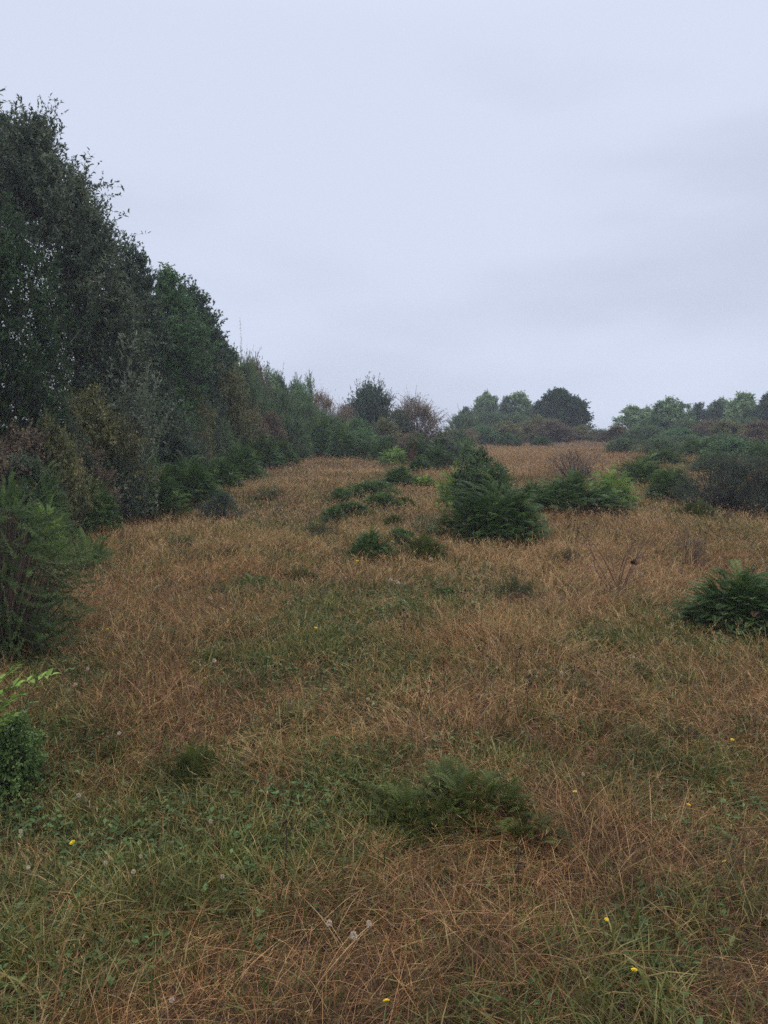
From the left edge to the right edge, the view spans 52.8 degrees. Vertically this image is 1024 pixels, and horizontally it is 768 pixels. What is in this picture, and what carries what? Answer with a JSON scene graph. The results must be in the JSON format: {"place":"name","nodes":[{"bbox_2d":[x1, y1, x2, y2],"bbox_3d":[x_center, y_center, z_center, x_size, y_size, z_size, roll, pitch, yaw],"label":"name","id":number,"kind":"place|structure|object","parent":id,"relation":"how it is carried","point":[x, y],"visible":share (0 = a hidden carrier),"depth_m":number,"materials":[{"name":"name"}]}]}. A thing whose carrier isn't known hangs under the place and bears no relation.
{"place":"outdoors","nodes":[
{"label":"outdoors","id":0,"kind":"place"},
{"bbox_2d":[14,454,76,547],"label":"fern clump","id":1,"kind":"object","parent":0,"point":[47,487],"visible":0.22,"depth_m":9.23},
{"bbox_2d":[0,437,767,1023],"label":"ground","id":2,"kind":"structure","parent":0,"point":[426,713],"depth_m":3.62,"materials":[{"name":"plant"}]},
{"bbox_2d":[0,467,39,550],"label":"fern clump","id":3,"kind":"object","parent":2,"relation":"on","point":[15,500],"visible":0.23,"depth_m":8.73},
{"bbox_2d":[0,706,55,810],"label":"leaved shrub","id":4,"kind":"object","parent":2,"relation":"on","point":[17,756],"visible":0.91,"depth_m":3.31,"materials":[{"name":"green plant"}]},
{"bbox_2d":[0,447,74,527],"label":"grey green shrub","id":5,"kind":"object","parent":2,"relation":"on","point":[28,461],"visible":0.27,"depth_m":9.27,"materials":[{"name":"green plant"}]},
{"bbox_2d":[0,418,77,514],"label":"bronze shrub","id":6,"kind":"object","parent":2,"relation":"on","point":[10,446],"visible":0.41,"depth_m":9.50,"materials":[{"name":"brown plant"}]},
{"bbox_2d":[15,490,72,563],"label":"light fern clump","id":7,"kind":"object","parent":2,"relation":"on","point":[53,527],"visible":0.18,"depth_m":8.53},
{"bbox_2d":[0,187,99,508],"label":"tree","id":8,"kind":"object","parent":2,"relation":"on","point":[20,370],"visible":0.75,"depth_m":10.04,"materials":[{"name":"green plant"}]},
{"bbox_2d":[23,379,100,494],"bbox_3d":[-4.783,-0.848,10.855,1.551,1.992,1.269,0,0,4],"label":"grey green shrub","id":9,"kind":"object","parent":2,"relation":"on","point":[77,437],"visible":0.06,"depth_m":10.76,"materials":[{"name":"green plant"}]},
{"bbox_2d":[28,398,104,533],"bbox_3d":[-4.217,-0.524,10.020,1.162,1.819,0.958,0,0,32],"label":"olive shrub","id":10,"kind":"object","parent":2,"relation":"on","point":[68,476],"visible":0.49,"depth_m":9.89,"materials":[{"name":"green plant"}]},
{"bbox_2d":[0,472,152,671],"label":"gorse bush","id":11,"kind":"object","parent":2,"relation":"on","point":[19,609],"visible":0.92,"depth_m":5.02,"materials":[{"name":"plant"}]},
{"bbox_2d":[61,522,117,572],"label":"fern","id":12,"kind":"object","parent":2,"relation":"on","point":[97,548],"visible":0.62,"depth_m":7.89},
{"bbox_2d":[0,93,195,466],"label":"leaning tree","id":13,"kind":"object","parent":2,"relation":"on","point":[67,215],"visible":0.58,"depth_m":12.66,"materials":[{"name":"green plant"}]},
{"bbox_2d":[70,475,127,532],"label":"fern clump","id":14,"kind":"object","parent":2,"relation":"on","point":[107,512],"visible":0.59,"depth_m":10.46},
{"bbox_2d":[73,440,126,519],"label":"bronze shrub","id":15,"kind":"object","parent":2,"relation":"on","point":[101,474],"visible":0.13,"depth_m":10.95,"materials":[{"name":"brown plant"}]},
{"bbox_2d":[58,373,164,504],"bbox_3d":[-4.494,-1.039,11.832,1.874,2.306,2.271,0,0,42],"label":"olive shrub","id":16,"kind":"object","parent":2,"relation":"on","point":[98,427],"visible":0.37,"depth_m":11.69,"materials":[{"name":"green plant"}]},
{"bbox_2d":[87,735,144,771],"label":"fern","id":17,"kind":"object","parent":2,"relation":"on","point":[113,748],"visible":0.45,"depth_m":3.66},
{"bbox_2d":[98,446,153,525],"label":"dark shrub","id":18,"kind":"object","parent":2,"relation":"on","point":[123,473],"visible":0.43,"depth_m":11.68,"materials":[{"name":"green plant"}]},
{"bbox_2d":[86,230,179,436],"bbox_3d":[-5.433,-3.410,16.503,2.279,5.092,2.071,0,0,-29],"label":"evergreen tree","id":19,"kind":"object","parent":2,"relation":"on","point":[138,277],"visible":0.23,"depth_m":16.35,"materials":[{"name":"green plant"}]},
{"bbox_2d":[105,330,175,524],"bbox_3d":[-3.676,-1.272,11.778,1.120,3.289,0.967,0,0,9],"label":"willow sapling","id":20,"kind":"object","parent":2,"relation":"on","point":[141,454],"visible":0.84,"depth_m":11.75,"materials":[{"name":"green plant"}]},
{"bbox_2d":[122,459,194,518],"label":"fern clump","id":21,"kind":"object","parent":2,"relation":"on","point":[163,497],"visible":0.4,"depth_m":12.71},
{"bbox_2d":[107,262,222,460],"bbox_3d":[-5.226,-3.346,17.948,2.472,5.052,2.595,0,0,21],"label":"columnar tree","id":22,"kind":"object","parent":2,"relation":"on","point":[180,354],"visible":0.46,"depth_m":17.82,"materials":[{"name":"green plant"}]},
{"bbox_2d":[138,397,215,473],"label":"dark shrub","id":23,"kind":"object","parent":2,"relation":"on","point":[170,420],"visible":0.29,"depth_m":15.59,"materials":[{"name":"green plant"}]},
{"bbox_2d":[155,400,214,480],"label":"grey green shrub","id":24,"kind":"object","parent":2,"relation":"on","point":[187,434],"visible":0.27,"depth_m":15.82,"materials":[{"name":"green plant"}]},
{"bbox_2d":[152,450,229,507],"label":"fern clump","id":25,"kind":"object","parent":2,"relation":"on","point":[198,486],"visible":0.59,"depth_m":13.96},
{"bbox_2d":[162,740,226,795],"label":"fern","id":26,"kind":"object","parent":2,"relation":"on","point":[186,759],"visible":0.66,"depth_m":3.40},
{"bbox_2d":[166,274,231,448],"bbox_3d":[-5.350,-3.805,21.033,2.714,5.206,2.986,0,0,32],"label":"evergreen tree","id":27,"kind":"object","parent":2,"relation":"on","point":[202,301],"visible":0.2,"depth_m":20.85,"materials":[{"name":"green plant"}]},
{"bbox_2d":[180,379,217,464],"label":"olive shrub","id":28,"kind":"object","parent":2,"relation":"on","point":[202,411],"visible":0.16,"depth_m":18.47,"materials":[{"name":"green plant"}]},
{"bbox_2d":[196,488,242,519],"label":"round shrub","id":29,"kind":"object","parent":2,"relation":"on","point":[217,498],"visible":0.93,"depth_m":12.70,"materials":[{"name":"green plant"}]},
{"bbox_2d":[199,453,248,488],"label":"fern clump","id":30,"kind":"object","parent":2,"relation":"on","point":[222,470],"visible":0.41,"depth_m":16.35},
{"bbox_2d":[200,312,254,428],"bbox_3d":[-5.361,-4.012,23.947,2.827,4.518,2.570,0,0,44],"label":"evergreen tree","id":31,"kind":"object","parent":2,"relation":"on","point":[229,357],"visible":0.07,"depth_m":23.77,"materials":[{"name":"green plant"}]},
{"bbox_2d":[205,357,268,467],"bbox_3d":[-4.731,-2.828,22.588,2.800,3.518,2.310,0,0,-41],"label":"olive shrub","id":32,"kind":"object","parent":2,"relation":"on","point":[231,388],"visible":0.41,"depth_m":22.27,"materials":[{"name":"green plant"}]},
{"bbox_2d":[217,436,270,482],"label":"fern clump","id":33,"kind":"object","parent":2,"relation":"on","point":[244,457],"visible":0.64,"depth_m":18.76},
{"bbox_2d":[231,320,279,427],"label":"gorse shrub","id":34,"kind":"object","parent":2,"relation":"on","point":[253,386],"visible":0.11,"depth_m":26.84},
{"bbox_2d":[223,668,289,691],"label":"heath tuft","id":35,"kind":"object","parent":2,"relation":"on","point":[247,676],"visible":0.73,"depth_m":4.51,"materials":[{"name":"green plant"}]},
{"bbox_2d":[234,425,288,468],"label":"fern clump","id":36,"kind":"object","parent":2,"relation":"on","point":[260,448],"visible":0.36,"depth_m":22.90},
{"bbox_2d":[258,407,293,462],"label":"bronze shrub","id":37,"kind":"object","parent":2,"relation":"on","point":[275,430],"visible":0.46,"depth_m":25.34,"materials":[{"name":"brown plant"}]},
{"bbox_2d":[262,432,300,464],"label":"fern clump","id":38,"kind":"object","parent":2,"relation":"on","point":[290,455],"visible":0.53,"depth_m":24.34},
{"bbox_2d":[264,364,313,430],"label":"gorse shrub","id":39,"kind":"object","parent":2,"relation":"on","point":[282,397],"visible":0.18,"depth_m":30.64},
{"bbox_2d":[279,402,316,460],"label":"gorse shrub","id":40,"kind":"object","parent":2,"relation":"on","point":[303,449],"visible":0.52,"depth_m":27.27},
{"bbox_2d":[287,380,324,455],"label":"gorse shrub","id":41,"kind":"object","parent":2,"relation":"on","point":[309,412],"visible":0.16,"depth_m":31.79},
{"bbox_2d":[288,517,353,537],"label":"heath tuft","id":42,"kind":"object","parent":2,"relation":"on","point":[315,527],"visible":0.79,"depth_m":9.94,"materials":[{"name":"green plant"}]},
{"bbox_2d":[303,411,345,456],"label":"fern clump","id":43,"kind":"object","parent":2,"relation":"on","point":[321,429],"visible":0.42,"depth_m":30.54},
{"bbox_2d":[307,382,348,420],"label":"rusty shrub","id":44,"kind":"object","parent":2,"relation":"on","point":[320,398],"visible":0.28,"depth_m":35.77,"materials":[{"name":"brown plant"}]},
{"bbox_2d":[318,504,350,525],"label":"shrub","id":45,"kind":"object","parent":2,"relation":"on","point":[332,511],"visible":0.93,"depth_m":11.12,"materials":[{"name":"green plant"}]},
{"bbox_2d":[316,403,356,453],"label":"gorse shrub","id":46,"kind":"object","parent":2,"relation":"on","point":[332,420],"visible":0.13,"depth_m":32.20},
{"bbox_2d":[324,487,356,503],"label":"shrub","id":47,"kind":"object","parent":2,"relation":"on","point":[340,493],"visible":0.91,"depth_m":13.93,"materials":[{"name":"green plant"}]},
{"bbox_2d":[324,421,365,458],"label":"fern clump","id":48,"kind":"object","parent":2,"relation":"on","point":[344,440],"visible":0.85,"depth_m":29.15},
{"bbox_2d":[336,501,373,516],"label":"shrub","id":49,"kind":"object","parent":2,"relation":"on","point":[355,504],"visible":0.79,"depth_m":11.89,"materials":[{"name":"green plant"}]},
{"bbox_2d":[349,435,376,459],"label":"fern clump","id":50,"kind":"object","parent":2,"relation":"on","point":[365,447],"visible":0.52,"depth_m":28.81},
{"bbox_2d":[340,372,396,433],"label":"hill tree","id":51,"kind":"object","parent":2,"relation":"on","point":[369,404],"visible":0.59,"depth_m":40.37,"materials":[{"name":"green plant"}]},
{"bbox_2d":[345,525,402,560],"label":"fern clump","id":52,"kind":"object","parent":2,"relation":"on","point":[369,541],"visible":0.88,"depth_m":8.49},
{"bbox_2d":[345,479,404,496],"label":"shrub","id":53,"kind":"object","parent":2,"relation":"on","point":[373,486],"visible":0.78,"depth_m":14.62,"materials":[{"name":"green plant"}]},
{"bbox_2d":[364,435,395,461],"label":"fern clump","id":54,"kind":"object","parent":2,"relation":"on","point":[377,448],"visible":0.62,"depth_m":27.81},
{"bbox_2d":[361,490,405,507],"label":"shrub","id":55,"kind":"object","parent":2,"relation":"on","point":[380,498],"visible":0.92,"depth_m":12.89,"materials":[{"name":"green plant"}]},
{"bbox_2d":[0,549,767,1023],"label":"weeds","id":56,"kind":"object","parent":2,"relation":"on","point":[320,821],"visible":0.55,"depth_m":3.16,"materials":[{"name":"green plant"}]},
{"bbox_2d":[371,415,409,442],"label":"olive shrub","id":57,"kind":"object","parent":2,"relation":"on","point":[386,426],"visible":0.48,"depth_m":33.65,"materials":[{"name":"green plant"}]},
{"bbox_2d":[376,445,410,463],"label":"light fern clump","id":58,"kind":"object","parent":2,"relation":"on","point":[396,457],"visible":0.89,"depth_m":26.31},
{"bbox_2d":[28,465,767,607],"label":"meadow grass","id":59,"kind":"structure","parent":2,"relation":"on","point":[236,537],"depth_m":8.65,"materials":[{"name":"plant"}]},
{"bbox_2d":[384,525,417,545],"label":"shrub","id":60,"kind":"object","parent":2,"relation":"on","point":[399,532],"visible":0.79,"depth_m":9.35,"materials":[{"name":"green plant"}]},
{"bbox_2d":[380,462,425,484],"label":"fern clump","id":61,"kind":"object","parent":2,"relation":"on","point":[399,474],"visible":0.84,"depth_m":17.19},
{"bbox_2d":[388,406,425,446],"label":"grey green shrub","id":62,"kind":"object","parent":2,"relation":"on","point":[405,424],"visible":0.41,"depth_m":34.72,"materials":[{"name":"green plant"}]},
{"bbox_2d":[352,773,474,867],"bbox_3d":[0.065,1.176,3.011,0.567,0.253,0.490,0,0,31],"label":"fern","id":63,"kind":"object","parent":2,"relation":"on","point":[411,806],"visible":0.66,"depth_m":2.96,"materials":[{"name":"plant"}]},
{"bbox_2d":[402,431,430,461],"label":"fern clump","id":64,"kind":"object","parent":2,"relation":"on","point":[420,445],"visible":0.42,"depth_m":27.27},
{"bbox_2d":[81,377,763,476],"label":"hillside grass","id":65,"kind":"structure","parent":2,"relation":"on","point":[528,456],"depth_m":26.27,"materials":[{"name":"plant"}]},
{"bbox_2d":[384,386,464,448],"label":"twiggy shrub","id":66,"kind":"object","parent":2,"relation":"on","point":[420,412],"visible":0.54,"depth_m":35.55,"materials":[{"name":"brown plant"}]},
{"bbox_2d":[397,530,451,565],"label":"fern","id":67,"kind":"object","parent":2,"relation":"on","point":[425,546],"visible":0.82,"depth_m":8.48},
{"bbox_2d":[422,439,457,469],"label":"fern clump","id":68,"kind":"object","parent":2,"relation":"on","point":[435,458],"visible":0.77,"depth_m":23.78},
{"bbox_2d":[424,434,470,461],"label":"grey green shrub","id":69,"kind":"object","parent":2,"relation":"on","point":[452,447],"visible":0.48,"depth_m":26.78,"materials":[{"name":"green plant"}]},
{"bbox_2d":[432,461,464,510],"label":"light fern clump","id":70,"kind":"object","parent":2,"relation":"on","point":[447,495],"visible":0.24,"depth_m":12.54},
{"bbox_2d":[441,403,491,431],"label":"gorse shrub","id":71,"kind":"object","parent":2,"relation":"on","point":[465,419],"visible":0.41,"depth_m":54.41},
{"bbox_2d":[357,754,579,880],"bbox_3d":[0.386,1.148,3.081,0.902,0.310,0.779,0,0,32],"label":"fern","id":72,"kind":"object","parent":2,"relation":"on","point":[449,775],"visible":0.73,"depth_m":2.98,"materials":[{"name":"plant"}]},
{"bbox_2d":[442,446,522,520],"bbox_3d":[1.538,-0.385,11.428,1.295,1.212,1.120,0,0,-27],"label":"pyramid shrub","id":73,"kind":"object","parent":2,"relation":"on","point":[480,462],"visible":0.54,"depth_m":11.26,"materials":[{"name":"green leaves"},{"name":"bark"}]},
{"bbox_2d":[464,423,502,443],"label":"green shrub","id":74,"kind":"object","parent":2,"relation":"on","point":[486,432],"visible":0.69,"depth_m":48.59,"materials":[{"name":"green plant"}]},
{"bbox_2d":[470,388,500,421],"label":"pale tree","id":75,"kind":"object","parent":2,"relation":"on","point":[484,400],"visible":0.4,"depth_m":69.32,"materials":[{"name":"green plant"}]},
{"bbox_2d":[470,404,503,428],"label":"gorse shrub","id":76,"kind":"object","parent":2,"relation":"on","point":[493,418],"visible":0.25,"depth_m":57.45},
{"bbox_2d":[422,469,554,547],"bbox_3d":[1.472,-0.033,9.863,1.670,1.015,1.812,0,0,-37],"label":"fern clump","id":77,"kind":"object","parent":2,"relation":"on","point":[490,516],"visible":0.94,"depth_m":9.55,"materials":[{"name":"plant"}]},
{"bbox_2d":[486,418,529,443],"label":"olive shrub","id":78,"kind":"object","parent":2,"relation":"on","point":[504,427],"visible":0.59,"depth_m":49.55,"materials":[{"name":"green plant"}]},
{"bbox_2d":[483,565,544,606],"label":"heath tuft","id":79,"kind":"object","parent":2,"relation":"on","point":[514,584],"visible":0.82,"depth_m":6.55,"materials":[{"name":"green plant"}]},
{"bbox_2d":[500,390,533,423],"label":"pale tree","id":80,"kind":"object","parent":2,"relation":"on","point":[522,404],"visible":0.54,"depth_m":69.38,"materials":[{"name":"green plant"}]},
{"bbox_2d":[515,412,545,442],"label":"olive shrub","id":81,"kind":"object","parent":2,"relation":"on","point":[530,424],"visible":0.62,"depth_m":51.62,"materials":[{"name":"green plant"}]},
{"bbox_2d":[531,418,584,441],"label":"bronze shrub","id":82,"kind":"object","parent":2,"relation":"on","point":[549,428],"visible":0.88,"depth_m":49.55,"materials":[{"name":"brown plant"}]},
{"bbox_2d":[534,386,596,430],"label":"round tree","id":83,"kind":"object","parent":2,"relation":"on","point":[563,404],"visible":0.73,"depth_m":60.92,"materials":[{"name":"green plant"}]},
{"bbox_2d":[540,447,616,479],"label":"bare shrub","id":84,"kind":"object","parent":2,"relation":"on","point":[577,467],"visible":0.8,"depth_m":18.43,"materials":[{"name":"brown plant"}]},
{"bbox_2d":[523,467,637,512],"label":"fern clump","id":85,"kind":"object","parent":2,"relation":"on","point":[575,489],"visible":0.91,"depth_m":12.44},
{"bbox_2d":[588,425,628,442],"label":"bronze shrub","id":86,"kind":"object","parent":2,"relation":"on","point":[612,432],"visible":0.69,"depth_m":47.65,"materials":[{"name":"brown plant"}]},
{"bbox_2d":[589,461,641,505],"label":"light fern clump","id":87,"kind":"object","parent":2,"relation":"on","point":[626,490],"visible":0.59,"depth_m":13.16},
{"bbox_2d":[578,529,655,597],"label":"bramble","id":88,"kind":"object","parent":2,"relation":"on","point":[634,562],"visible":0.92,"depth_m":6.71,"materials":[{"name":"brown plant"}]},
{"bbox_2d":[603,434,643,451],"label":"gorse shrub","id":89,"kind":"object","parent":2,"relation":"on","point":[621,444],"visible":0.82,"depth_m":33.65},
{"bbox_2d":[609,403,655,429],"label":"pale tree","id":90,"kind":"object","parent":2,"relation":"on","point":[631,413],"visible":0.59,"depth_m":59.60,"materials":[{"name":"green plant"}]},
{"bbox_2d":[603,454,667,483],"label":"fern clump","id":91,"kind":"object","parent":2,"relation":"on","point":[638,469],"visible":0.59,"depth_m":17.28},
{"bbox_2d":[618,422,665,443],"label":"gorse shrub","id":92,"kind":"object","parent":2,"relation":"on","point":[643,433],"visible":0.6,"depth_m":45.54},
{"bbox_2d":[624,436,690,454],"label":"gorse shrub","id":93,"kind":"object","parent":2,"relation":"on","point":[659,443],"visible":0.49,"depth_m":31.65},
{"bbox_2d":[633,446,692,465],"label":"fern clump","id":94,"kind":"object","parent":2,"relation":"on","point":[668,454],"visible":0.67,"depth_m":23.66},
{"bbox_2d":[641,461,696,500],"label":"fern clump","id":95,"kind":"object","parent":2,"relation":"on","point":[669,474],"visible":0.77,"depth_m":14.33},
{"bbox_2d":[648,394,695,430],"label":"pale tree","id":96,"kind":"object","parent":2,"relation":"on","point":[669,409],"visible":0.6,"depth_m":51.42,"materials":[{"name":"green plant"}]},
{"bbox_2d":[673,525,709,568],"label":"dead thistle","id":97,"kind":"object","parent":2,"relation":"on","point":[696,552],"visible":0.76,"depth_m":8.16,"materials":[{"name":"brown plant"}]},
{"bbox_2d":[672,497,716,520],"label":"fern","id":98,"kind":"object","parent":2,"relation":"on","point":[696,509],"visible":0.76,"depth_m":12.32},
{"bbox_2d":[674,435,721,456],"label":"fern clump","id":99,"kind":"object","parent":2,"relation":"on","point":[693,447],"visible":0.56,"depth_m":29.70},
{"bbox_2d":[644,446,767,510],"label":"berry shrub","id":100,"kind":"object","parent":2,"relation":"on","point":[718,474],"visible":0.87,"depth_m":13.20,"materials":[{"name":"green plant"}]},
{"bbox_2d":[658,555,767,639],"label":"fern clump","id":101,"kind":"object","parent":2,"relation":"on","point":[747,592],"visible":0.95,"depth_m":5.58,"materials":[{"name":"plant"}]},
{"bbox_2d":[704,398,727,432],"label":"thin tree","id":102,"kind":"object","parent":2,"relation":"on","point":[717,409],"visible":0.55,"depth_m":58.65,"materials":[{"name":"green plant"}]},
{"bbox_2d":[698,435,761,458],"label":"green shrub","id":103,"kind":"object","parent":2,"relation":"on","point":[735,444],"visible":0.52,"depth_m":27.81,"materials":[{"name":"green plant"}]},
{"bbox_2d":[704,416,757,438],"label":"olive shrub","id":104,"kind":"object","parent":2,"relation":"on","point":[721,425],"visible":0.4,"depth_m":39.65,"materials":[{"name":"green plant"}]},
{"bbox_2d":[714,452,767,514],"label":"berry shrub","id":105,"kind":"object","parent":2,"relation":"on","point":[757,466],"visible":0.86,"depth_m":12.89,"materials":[{"name":"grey plant"}]},
{"bbox_2d":[722,390,761,422],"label":"pale tree","id":106,"kind":"object","parent":2,"relation":"on","point":[743,405],"visible":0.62,"depth_m":53.46,"materials":[{"name":"green plant"}]},
{"bbox_2d":[735,418,767,446],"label":"bronze shrub","id":107,"kind":"object","parent":2,"relation":"on","point":[759,429],"visible":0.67,"depth_m":36.69,"materials":[{"name":"brown plant"}]},
{"bbox_2d":[740,438,767,465],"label":"fern clump","id":108,"kind":"object","parent":2,"relation":"on","point":[762,450],"visible":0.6,"depth_m":24.81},
{"bbox_2d":[752,391,767,422],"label":"evergreen tree","id":109,"kind":"object","parent":2,"relation":"on","point":[762,407],"visible":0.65,"depth_m":51.93,"materials":[{"name":"green plant"}]},
{"bbox_2d":[0,0,767,433],"label":"sky","id":110,"kind":"structure","parent":0,"point":[454,201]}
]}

